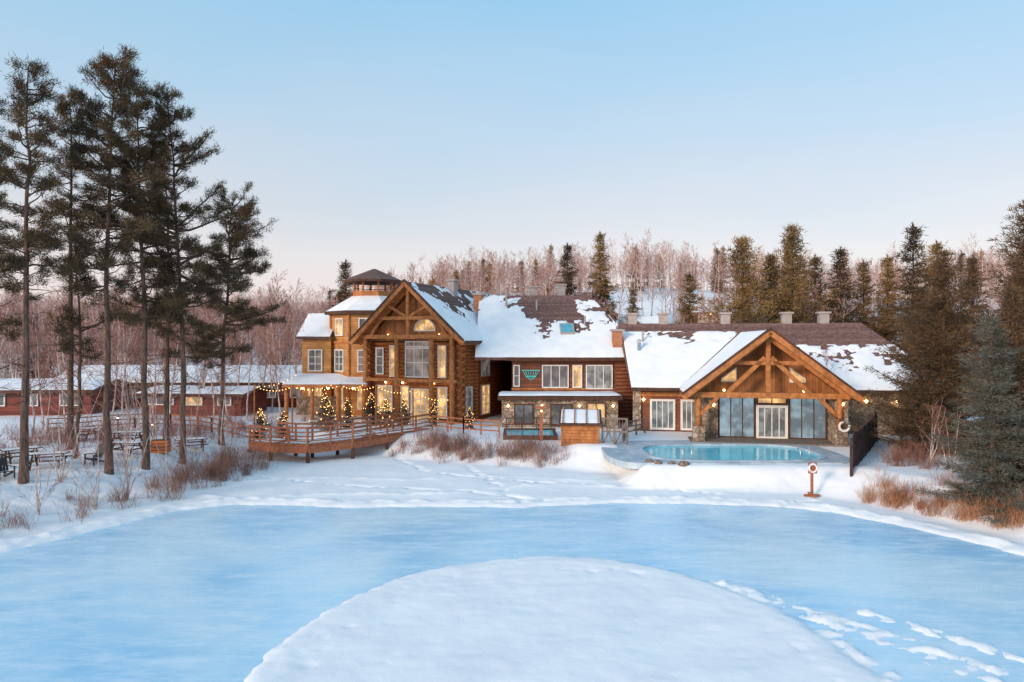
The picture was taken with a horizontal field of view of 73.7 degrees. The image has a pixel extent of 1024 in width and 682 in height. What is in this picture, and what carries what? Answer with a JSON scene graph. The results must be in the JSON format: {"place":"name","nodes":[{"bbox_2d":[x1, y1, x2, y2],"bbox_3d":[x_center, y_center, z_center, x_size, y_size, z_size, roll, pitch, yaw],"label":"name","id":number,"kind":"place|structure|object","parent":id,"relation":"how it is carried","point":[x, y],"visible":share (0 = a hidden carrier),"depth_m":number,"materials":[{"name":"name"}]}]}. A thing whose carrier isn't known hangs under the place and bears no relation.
{"place":"outdoors","nodes":[
{"label":"outdoors","id":0,"kind":"place"},
{"bbox_2d":[137,385,260,393],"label":"roof snow","id":1,"kind":"structure","parent":0,"point":[244,389],"depth_m":61.26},
{"bbox_2d":[0,288,1023,681],"bbox_3d":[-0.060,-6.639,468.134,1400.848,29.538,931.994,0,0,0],"label":"snow ground","id":2,"kind":"structure","parent":0,"point":[542,618],"depth_m":23.24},
{"bbox_2d":[0,97,55,399],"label":"tall pine tree","id":3,"kind":"object","parent":2,"relation":"on","point":[9,321],"visible":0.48,"depth_m":35.90,"materials":[{"name":"green plant"}]},
{"bbox_2d":[0,291,65,437],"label":"bare birch tree","id":4,"kind":"object","parent":2,"relation":"on","point":[16,300],"visible":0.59,"depth_m":46.30,"materials":[{"name":"brown plant"}]},
{"bbox_2d":[8,314,66,424],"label":"bare birch tree","id":5,"kind":"object","parent":2,"relation":"on","point":[41,375],"visible":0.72,"depth_m":53.40,"materials":[{"name":"brown plant"}]},
{"bbox_2d":[0,52,79,483],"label":"tall pine tree","id":6,"kind":"object","parent":2,"relation":"on","point":[38,237],"visible":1,"depth_m":33.39,"materials":[{"name":"green plant"}]},
{"bbox_2d":[6,417,77,514],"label":"birch sapling","id":7,"kind":"object","parent":2,"relation":"on","point":[39,504],"visible":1,"depth_m":30.21,"materials":[{"name":"brown plant"}]},
{"bbox_2d":[29,451,72,470],"bbox_3d":[-24.600,6.298,36.200,1.900,0.843,1.760,0,0,-20],"label":"picnic table","id":8,"kind":"object","parent":2,"relation":"on","point":[31,461],"visible":0.65,"depth_m":35.94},
{"bbox_2d":[18,288,97,387],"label":"bare birch tree","id":9,"kind":"object","parent":2,"relation":"on","point":[59,311],"visible":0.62,"depth_m":58.89,"materials":[{"name":"brown plant"}]},
{"bbox_2d":[20,322,103,440],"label":"bare birch tree","id":10,"kind":"object","parent":2,"relation":"on","point":[60,378],"visible":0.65,"depth_m":45.05,"materials":[{"name":"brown plant"}]},
{"bbox_2d":[20,287,104,377],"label":"bare birch tree","id":11,"kind":"object","parent":2,"relation":"on","point":[64,301],"visible":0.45,"depth_m":66.80,"materials":[{"name":"brown plant"}]},
{"bbox_2d":[21,381,105,482],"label":"birch sapling","id":12,"kind":"object","parent":2,"relation":"on","point":[60,453],"visible":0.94,"depth_m":34.11,"materials":[{"name":"brown plant"}]},
{"bbox_2d":[0,386,128,415],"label":"walls","id":13,"kind":"structure","parent":2,"relation":"on","point":[8,409],"depth_m":61.46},
{"bbox_2d":[0,379,132,391],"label":"roof","id":14,"kind":"structure","parent":13,"relation":"on","point":[96,389],"depth_m":61.36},
{"bbox_2d":[0,378,115,389],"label":"roof snow","id":15,"kind":"structure","parent":14,"relation":"on","point":[15,385],"depth_m":62.48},
{"bbox_2d":[127,383,282,385],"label":"fascia","id":16,"kind":"structure","parent":14,"relation":"attached to","point":[241,384],"depth_m":68.22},
{"bbox_2d":[32,315,98,426],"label":"bare birch tree","id":17,"kind":"object","parent":2,"relation":"on","point":[65,363],"visible":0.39,"depth_m":52.51,"materials":[{"name":"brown plant"}]},
{"bbox_2d":[37,84,107,449],"bbox_3d":[-26.790,-4.541,42.019,4.057,22.656,4.071,0,0,-44],"label":"tall pine tree","id":18,"kind":"object","parent":2,"relation":"on","point":[66,106],"visible":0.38,"depth_m":41.49,"materials":[{"name":"green plant"}]},
{"bbox_2d":[35,219,131,458],"bbox_3d":[-24.611,-0.119,38.936,4.502,13.892,3.784,0,0,0],"label":"tall pine tree","id":19,"kind":"object","parent":2,"relation":"on","point":[64,331],"visible":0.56,"depth_m":38.78,"materials":[{"name":"green plant"}]},
{"bbox_2d":[49,410,117,509],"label":"birch sapling","id":20,"kind":"object","parent":2,"relation":"on","point":[95,490],"visible":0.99,"depth_m":31.42,"materials":[{"name":"brown plant"}]},
{"bbox_2d":[32,304,154,429],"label":"bare birch tree","id":21,"kind":"object","parent":2,"relation":"on","point":[103,330],"visible":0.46,"depth_m":49.73,"materials":[{"name":"brown plant"}]},
{"bbox_2d":[0,477,189,534],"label":"shoreline shrubs","id":22,"kind":"object","parent":2,"relation":"on","point":[83,513],"visible":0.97,"depth_m":31.84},
{"bbox_2d":[42,43,172,474],"bbox_3d":[-20.914,-4.219,36.036,6.860,22.808,5.398,0,0,0],"label":"tall pine tree","id":23,"kind":"object","parent":2,"relation":"on","point":[109,162],"visible":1,"depth_m":35.75,"materials":[{"name":"green plant"}]},
{"bbox_2d":[47,413,171,432],"bbox_3d":[-30.147,6.316,51.588,8.380,1.527,1.346,0,0,-14],"label":"wooden rail fence","id":24,"kind":"object","parent":2,"relation":"on","point":[111,420],"visible":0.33,"depth_m":51.78,"materials":[{"name":"brown wood"}]},
{"bbox_2d":[78,373,146,465],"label":"birch sapling","id":25,"kind":"object","parent":2,"relation":"on","point":[126,448],"visible":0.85,"depth_m":37.96,"materials":[{"name":"brown plant"}]},
{"bbox_2d":[83,295,147,418],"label":"bare birch tree","id":26,"kind":"object","parent":2,"relation":"on","point":[117,358],"visible":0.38,"depth_m":58.38,"materials":[{"name":"brown plant"}]},
{"bbox_2d":[88,330,147,436],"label":"bare birch tree","id":27,"kind":"object","parent":2,"relation":"on","point":[118,353],"visible":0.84,"depth_m":47.48,"materials":[{"name":"brown plant"}]},
{"bbox_2d":[64,291,172,412],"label":"bare birch tree","id":28,"kind":"object","parent":2,"relation":"on","point":[121,354],"visible":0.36,"depth_m":63.01,"materials":[{"name":"brown plant"}]},
{"bbox_2d":[90,292,154,409],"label":"bare birch tree","id":29,"kind":"object","parent":2,"relation":"on","point":[124,351],"visible":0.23,"depth_m":65.32,"materials":[{"name":"brown plant"}]},
{"bbox_2d":[70,74,199,469],"bbox_3d":[-20.755,-3.928,38.633,5.861,22.428,6.384,0,0,22],"label":"tall pine tree","id":30,"kind":"object","parent":2,"relation":"on","point":[139,207],"visible":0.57,"depth_m":38.37,"materials":[{"name":"green plant"}]},
{"bbox_2d":[111,365,167,439],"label":"birch sapling","id":31,"kind":"object","parent":2,"relation":"on","point":[155,422],"visible":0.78,"depth_m":43.95,"materials":[{"name":"brown plant"}]},
{"bbox_2d":[103,398,176,499],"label":"birch sapling","id":32,"kind":"object","parent":2,"relation":"on","point":[124,463],"visible":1,"depth_m":33.41,"materials":[{"name":"brown plant"}]},
{"bbox_2d":[110,357,173,438],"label":"birch sapling","id":33,"kind":"object","parent":2,"relation":"on","point":[140,395],"visible":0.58,"depth_m":46.83,"materials":[{"name":"brown plant"}]},
{"bbox_2d":[83,295,207,412],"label":"bare birch tree","id":34,"kind":"object","parent":2,"relation":"on","point":[160,339],"visible":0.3,"depth_m":56.50,"materials":[{"name":"brown plant"}]},
{"bbox_2d":[150,439,170,453],"bbox_3d":[-21.600,6.475,42.000,1.000,0.800,0.700,0,0,-10],"label":"wooden crate","id":35,"kind":"object","parent":2,"relation":"on","point":[166,446],"visible":0.73,"depth_m":41.69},
{"bbox_2d":[130,412,194,490],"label":"birch sapling","id":36,"kind":"object","parent":2,"relation":"on","point":[165,454],"visible":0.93,"depth_m":35.68,"materials":[{"name":"brown plant"}]},
{"bbox_2d":[132,324,202,413],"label":"bare birch tree","id":37,"kind":"object","parent":2,"relation":"on","point":[173,373],"visible":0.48,"depth_m":52.89,"materials":[{"name":"brown plant"}]},
{"bbox_2d":[122,159,225,438],"bbox_3d":[-22.511,-2.783,45.097,5.365,19.538,5.270,0,0,18],"label":"tall pine tree","id":38,"kind":"object","parent":2,"relation":"on","point":[166,373],"visible":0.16,"depth_m":44.83,"materials":[{"name":"green plant"}]},
{"bbox_2d":[148,297,200,418],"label":"bare birch tree","id":39,"kind":"object","parent":2,"relation":"on","point":[174,360],"visible":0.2,"depth_m":56.31,"materials":[{"name":"brown plant"}]},
{"bbox_2d":[99,79,250,464],"bbox_3d":[-20.784,-3.805,40.752,8.583,22.418,7.570,0,0,0],"label":"tall pine tree","id":40,"kind":"object","parent":2,"relation":"on","point":[183,149],"visible":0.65,"depth_m":40.18,"materials":[{"name":"green plant"}]},
{"bbox_2d":[0,400,373,463],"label":"underbrush","id":41,"kind":"object","parent":2,"relation":"on","point":[199,429],"visible":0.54,"depth_m":47.23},
{"bbox_2d":[159,404,214,476],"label":"birch sapling","id":42,"kind":"object","parent":2,"relation":"on","point":[186,442],"visible":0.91,"depth_m":38.34,"materials":[{"name":"brown plant"}]},
{"bbox_2d":[186,350,214,421],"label":"bare birch tree","id":43,"kind":"object","parent":2,"relation":"on","point":[200,380],"visible":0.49,"depth_m":50.97,"materials":[{"name":"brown plant"}]},
{"bbox_2d":[148,390,266,416],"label":"walls","id":44,"kind":"structure","parent":2,"relation":"on","point":[261,398],"depth_m":61.17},
{"bbox_2d":[137,436,278,499],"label":"shoreline shrubs","id":45,"kind":"object","parent":2,"relation":"on","point":[225,465],"visible":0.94,"depth_m":38.78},
{"bbox_2d":[129,386,295,407],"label":"walls","id":46,"kind":"structure","parent":2,"relation":"on","point":[275,400],"depth_m":69.00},
{"bbox_2d":[171,414,254,439],"bbox_3d":[-22.239,6.547,50.212,8.471,2.074,0.338,0,0,24],"label":"wooden rail fence","id":47,"kind":"object","parent":2,"relation":"on","point":[232,428],"visible":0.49,"depth_m":49.41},
{"bbox_2d":[186,368,251,455],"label":"bare birch tree","id":48,"kind":"object","parent":2,"relation":"on","point":[235,402],"visible":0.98,"depth_m":43.24,"materials":[{"name":"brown plant"}]},
{"bbox_2d":[151,181,289,444],"bbox_3d":[-20.262,-2.152,47.736,7.737,18.801,8.292,0,0,34],"label":"tall pine tree","id":49,"kind":"object","parent":2,"relation":"on","point":[238,236],"visible":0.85,"depth_m":47.16,"materials":[{"name":"green plant"}]},
{"bbox_2d":[192,303,259,415],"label":"bare birch tree","id":50,"kind":"object","parent":2,"relation":"on","point":[213,312],"visible":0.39,"depth_m":59.56,"materials":[{"name":"brown plant"}]},
{"bbox_2d":[203,302,263,385],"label":"bare birch tree","id":51,"kind":"object","parent":2,"relation":"on","point":[238,381],"visible":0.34,"depth_m":64.39,"materials":[{"name":"brown plant"}]},
{"bbox_2d":[216,302,290,419],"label":"bare birch tree","id":52,"kind":"object","parent":2,"relation":"on","point":[249,335],"visible":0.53,"depth_m":57.72,"materials":[{"name":"brown plant"}]},
{"bbox_2d":[251,300,285,411],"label":"bare birch tree","id":53,"kind":"object","parent":2,"relation":"on","point":[264,337],"visible":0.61,"depth_m":63.51,"materials":[{"name":"brown plant"}]},
{"bbox_2d":[243,283,300,386],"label":"bare birch tree","id":54,"kind":"object","parent":2,"relation":"on","point":[280,298],"visible":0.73,"depth_m":66.53,"materials":[{"name":"brown plant"}]},
{"bbox_2d":[252,308,301,413],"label":"bare birch tree","id":55,"kind":"object","parent":2,"relation":"on","point":[273,328],"visible":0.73,"depth_m":61.43,"materials":[{"name":"brown plant"}]},
{"bbox_2d":[244,314,317,393],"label":"bare birch tree","id":56,"kind":"object","parent":2,"relation":"on","point":[292,342],"visible":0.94,"depth_m":59.81,"materials":[{"name":"brown plant"}]},
{"bbox_2d":[258,285,310,395],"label":"bare birch tree","id":57,"kind":"object","parent":2,"relation":"on","point":[291,321],"visible":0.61,"depth_m":67.21,"materials":[{"name":"brown plant"}]},
{"bbox_2d":[248,412,430,462],"bbox_3d":[-11.482,6.940,48.093,12.994,3.020,5.406,0,0,-29],"label":"wooden deck","id":58,"kind":"object","parent":2,"relation":"on","point":[308,447],"visible":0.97,"depth_m":46.03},
{"bbox_2d":[254,408,269,439],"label":"christmas tree","id":59,"kind":"object","parent":58,"relation":"on","point":[260,415],"visible":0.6,"depth_m":50.41,"materials":[{"name":"plant"}]},
{"bbox_2d":[339,398,356,427],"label":"christmas tree","id":60,"kind":"object","parent":58,"relation":"on","point":[347,411],"visible":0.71,"depth_m":53.47,"materials":[{"name":"plant"}]},
{"bbox_2d":[254,380,451,430],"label":"string lights","id":61,"kind":"object","parent":58,"relation":"on","point":[375,386],"visible":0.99,"depth_m":52.43,"materials":[{"name":"metal"}]},
{"bbox_2d":[361,393,383,423],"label":"christmas tree","id":62,"kind":"object","parent":58,"relation":"on","point":[368,410],"visible":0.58,"depth_m":55.41,"materials":[{"name":"plant"}]},
{"bbox_2d":[327,259,354,307],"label":"conifer tree","id":63,"kind":"object","parent":2,"relation":"on","point":[344,267],"visible":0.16,"depth_m":95.61,"materials":[{"name":"plant"}]},
{"bbox_2d":[282,269,401,419],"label":"timber tower","id":64,"kind":"structure","parent":2,"relation":"on","point":[333,360],"depth_m":61.38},
{"bbox_2d":[308,318,366,409],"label":"window frames","id":65,"kind":"structure","parent":64,"relation":"in","point":[358,357],"depth_m":61.35,"materials":[{"name":"white paint"}]},
{"bbox_2d":[348,279,511,424],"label":"log lodge","id":66,"kind":"structure","parent":2,"relation":"on","point":[422,340],"depth_m":57.08,"materials":[{"name":"brown wood"}]},
{"bbox_2d":[376,319,489,420],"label":"window frames","id":67,"kind":"structure","parent":66,"relation":"in","point":[409,396],"depth_m":56.98,"materials":[{"name":"white paint"}]},
{"bbox_2d":[432,415,499,434],"bbox_3d":[-3.553,6.280,49.555,6.396,1.419,0.509,0,0,35],"label":"wooden rail fence","id":68,"kind":"object","parent":2,"relation":"on","point":[480,424],"visible":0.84,"depth_m":49.11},
{"bbox_2d":[384,418,569,467],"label":"shoreline shrubs","id":69,"kind":"object","parent":2,"relation":"on","point":[443,442],"visible":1,"depth_m":44.79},
{"bbox_2d":[3,245,1016,378],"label":"distant conifer forest","id":70,"kind":"object","parent":2,"relation":"on","point":[536,263],"visible":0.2,"depth_m":142.45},
{"bbox_2d":[0,228,1021,378],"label":"bare forest","id":71,"kind":"object","parent":2,"relation":"on","point":[544,272],"visible":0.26,"depth_m":132.30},
{"bbox_2d":[503,418,557,439],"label":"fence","id":72,"kind":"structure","parent":2,"relation":"on","point":[551,433],"depth_m":46.09,"materials":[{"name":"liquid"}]},
{"bbox_2d":[475,284,641,428],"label":"lodge guest wing","id":73,"kind":"structure","parent":2,"relation":"on","point":[560,350],"depth_m":56.00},
{"bbox_2d":[514,402,605,425],"bbox_3d":[3.700,5.650,52.730,7.090,1.790,0.120,0,0,0],"label":"window frames dark","id":74,"kind":"structure","parent":73,"relation":"in","point":[587,403],"depth_m":52.67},
{"bbox_2d":[513,365,612,388],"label":"window frames","id":75,"kind":"structure","parent":73,"relation":"in","point":[513,365],"depth_m":55.88,"materials":[{"name":"white paint"}]},
{"bbox_2d":[550,242,586,294],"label":"conifer tree","id":76,"kind":"object","parent":2,"relation":"on","point":[567,258],"visible":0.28,"depth_m":111.69,"materials":[{"name":"plant"}]},
{"bbox_2d":[559,407,601,445],"bbox_3d":[4.548,5.803,45.464,2.800,2.593,2.426,0,0,6],"label":"wooden bar hut","id":77,"kind":"object","parent":2,"relation":"on","point":[583,425],"visible":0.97,"depth_m":44.51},
{"bbox_2d":[580,230,623,323],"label":"conifer tree","id":78,"kind":"object","parent":2,"relation":"on","point":[601,267],"visible":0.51,"depth_m":114.52,"materials":[{"name":"plant"}]},
{"bbox_2d":[601,417,627,444],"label":"lattice gate","id":79,"kind":"structure","parent":2,"relation":"on","point":[622,431],"depth_m":44.37,"materials":[{"name":"grey wood"}]},
{"bbox_2d":[621,287,642,323],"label":"conifer tree","id":80,"kind":"object","parent":2,"relation":"on","point":[632,300],"visible":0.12,"depth_m":91.79,"materials":[{"name":"plant"}]},
{"bbox_2d":[671,271,706,322],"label":"conifer tree","id":81,"kind":"object","parent":2,"relation":"on","point":[689,290],"visible":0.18,"depth_m":85.73,"materials":[{"name":"plant"}]},
{"bbox_2d":[601,440,849,468],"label":"pool deck","id":82,"kind":"structure","parent":2,"relation":"on","point":[630,455],"depth_m":39.42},
{"bbox_2d":[639,443,826,461],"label":"swimming pool","id":83,"kind":"structure","parent":82,"relation":"in","point":[743,452],"depth_m":41.51,"materials":[{"name":"liquid"}]},
{"bbox_2d":[690,235,800,322],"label":"conifer tree","id":84,"kind":"object","parent":2,"relation":"on","point":[745,293],"visible":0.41,"depth_m":77.63,"materials":[{"name":"plant"}]},
{"bbox_2d":[736,252,815,322],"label":"conifer tree","id":85,"kind":"object","parent":2,"relation":"on","point":[769,261],"visible":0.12,"depth_m":83.59,"materials":[{"name":"plant"}]},
{"bbox_2d":[618,311,940,446],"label":"pool pavilion","id":86,"kind":"structure","parent":2,"relation":"on","point":[724,380],"depth_m":48.73,"materials":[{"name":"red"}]},
{"bbox_2d":[650,399,787,438],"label":"window frames","id":87,"kind":"structure","parent":86,"relation":"in","point":[681,400],"depth_m":50.99,"materials":[{"name":"white paint"}]},
{"bbox_2d":[718,398,826,439],"bbox_3d":[17.848,5.275,46.886,7.090,2.840,0.120,0,0,10],"label":"window frames dark","id":88,"kind":"structure","parent":86,"relation":"in","point":[742,436],"depth_m":46.84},
{"bbox_2d":[747,221,839,322],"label":"conifer tree","id":89,"kind":"object","parent":2,"relation":"on","point":[790,246],"visible":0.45,"depth_m":79.46,"materials":[{"name":"plant"}]},
{"bbox_2d":[804,463,819,496],"bbox_3d":[15.200,7.123,34.600,0.636,1.950,0.636,0,0,45],"label":"lifebuoy stand","id":90,"kind":"object","parent":2,"relation":"on","point":[812,468],"visible":0.97,"depth_m":34.51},
{"bbox_2d":[801,254,834,322],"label":"conifer tree","id":91,"kind":"object","parent":2,"relation":"on","point":[815,261],"visible":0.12,"depth_m":87.72,"materials":[{"name":"plant"}]},
{"bbox_2d":[820,246,863,322],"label":"conifer tree","id":92,"kind":"object","parent":2,"relation":"on","point":[840,267],"visible":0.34,"depth_m":79.67,"materials":[{"name":"plant"}]},
{"bbox_2d":[850,411,877,476],"bbox_3d":[21.177,6.003,40.864,0.166,2.593,13.228,0,0,33],"label":"board privacy fence","id":93,"kind":"object","parent":2,"relation":"on","point":[862,442],"visible":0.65,"depth_m":38.77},
{"bbox_2d":[850,259,895,345],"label":"conifer tree","id":94,"kind":"object","parent":2,"relation":"on","point":[866,287],"visible":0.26,"depth_m":81.55,"materials":[{"name":"plant"}]},
{"bbox_2d":[865,252,905,346],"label":"conifer tree","id":95,"kind":"object","parent":2,"relation":"on","point":[887,270],"visible":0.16,"depth_m":83.68,"materials":[{"name":"plant"}]},
{"bbox_2d":[821,249,995,456],"bbox_3d":[24.673,0.673,40.652,9.224,12.488,8.300,0,0,-26],"label":"conifer tree","id":96,"kind":"object","parent":2,"relation":"on","point":[941,328],"visible":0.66,"depth_m":40.29,"materials":[{"name":"plant"}]},
{"bbox_2d":[875,429,954,468],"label":"dry grass","id":97,"kind":"structure","parent":2,"relation":"on","point":[900,453],"depth_m":37.87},
{"bbox_2d":[863,285,967,444],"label":"conifer tree","id":98,"kind":"object","parent":2,"relation":"on","point":[892,425],"visible":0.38,"depth_m":44.04,"materials":[{"name":"plant"}]},
{"bbox_2d":[874,222,974,398],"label":"conifer tree","id":99,"kind":"object","parent":2,"relation":"on","point":[914,238],"visible":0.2,"depth_m":77.93,"materials":[{"name":"plant"}]},
{"bbox_2d":[909,399,951,465],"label":"birch sapling","id":100,"kind":"object","parent":2,"relation":"on","point":[932,445],"visible":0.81,"depth_m":36.27,"materials":[{"name":"brown plant"}]},
{"bbox_2d":[903,239,980,397],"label":"conifer tree","id":101,"kind":"object","parent":2,"relation":"on","point":[936,246],"visible":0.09,"depth_m":75.72,"materials":[{"name":"plant"}]},
{"bbox_2d":[914,310,1023,524],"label":"spruce tree","id":102,"kind":"object","parent":2,"relation":"on","point":[991,480],"visible":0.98,"depth_m":29.14,"materials":[{"name":"plant"}]},
{"bbox_2d":[919,282,1023,483],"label":"conifer tree","id":103,"kind":"object","parent":2,"relation":"on","point":[1012,299],"visible":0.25,"depth_m":32.96,"materials":[{"name":"plant"}]},
{"bbox_2d":[953,253,991,393],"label":"conifer tree","id":104,"kind":"object","parent":2,"relation":"on","point":[971,266],"visible":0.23,"depth_m":79.67,"materials":[{"name":"plant"}]},
{"bbox_2d":[923,198,1023,454],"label":"conifer tree","id":105,"kind":"object","parent":2,"relation":"on","point":[1016,260],"visible":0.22,"depth_m":35.77,"materials":[{"name":"plant"}]},
{"bbox_2d":[931,353,1023,492],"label":"conifer tree","id":106,"kind":"object","parent":2,"relation":"on","point":[1019,376],"visible":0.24,"depth_m":31.15,"materials":[{"name":"plant"}]},
{"bbox_2d":[0,482,1023,681],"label":"frozen pond","id":107,"kind":"structure","parent":0,"point":[229,593],"depth_m":23.69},
{"bbox_2d":[0,0,1023,332],"label":"sky","id":108,"kind":"structure","parent":0,"point":[385,135],"materials":[{"name":"blue"}]},
{"bbox_2d":[854,464,1023,529],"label":"dry grass","id":109,"kind":"structure","parent":0,"point":[895,495],"depth_m":30.84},
{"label":"roof","id":110,"kind":"object","parent":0,"visible":0},
{"bbox_2d":[55,365,301,382],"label":"roof snow","id":111,"kind":"structure","parent":110,"relation":"on","point":[246,380],"depth_m":70.38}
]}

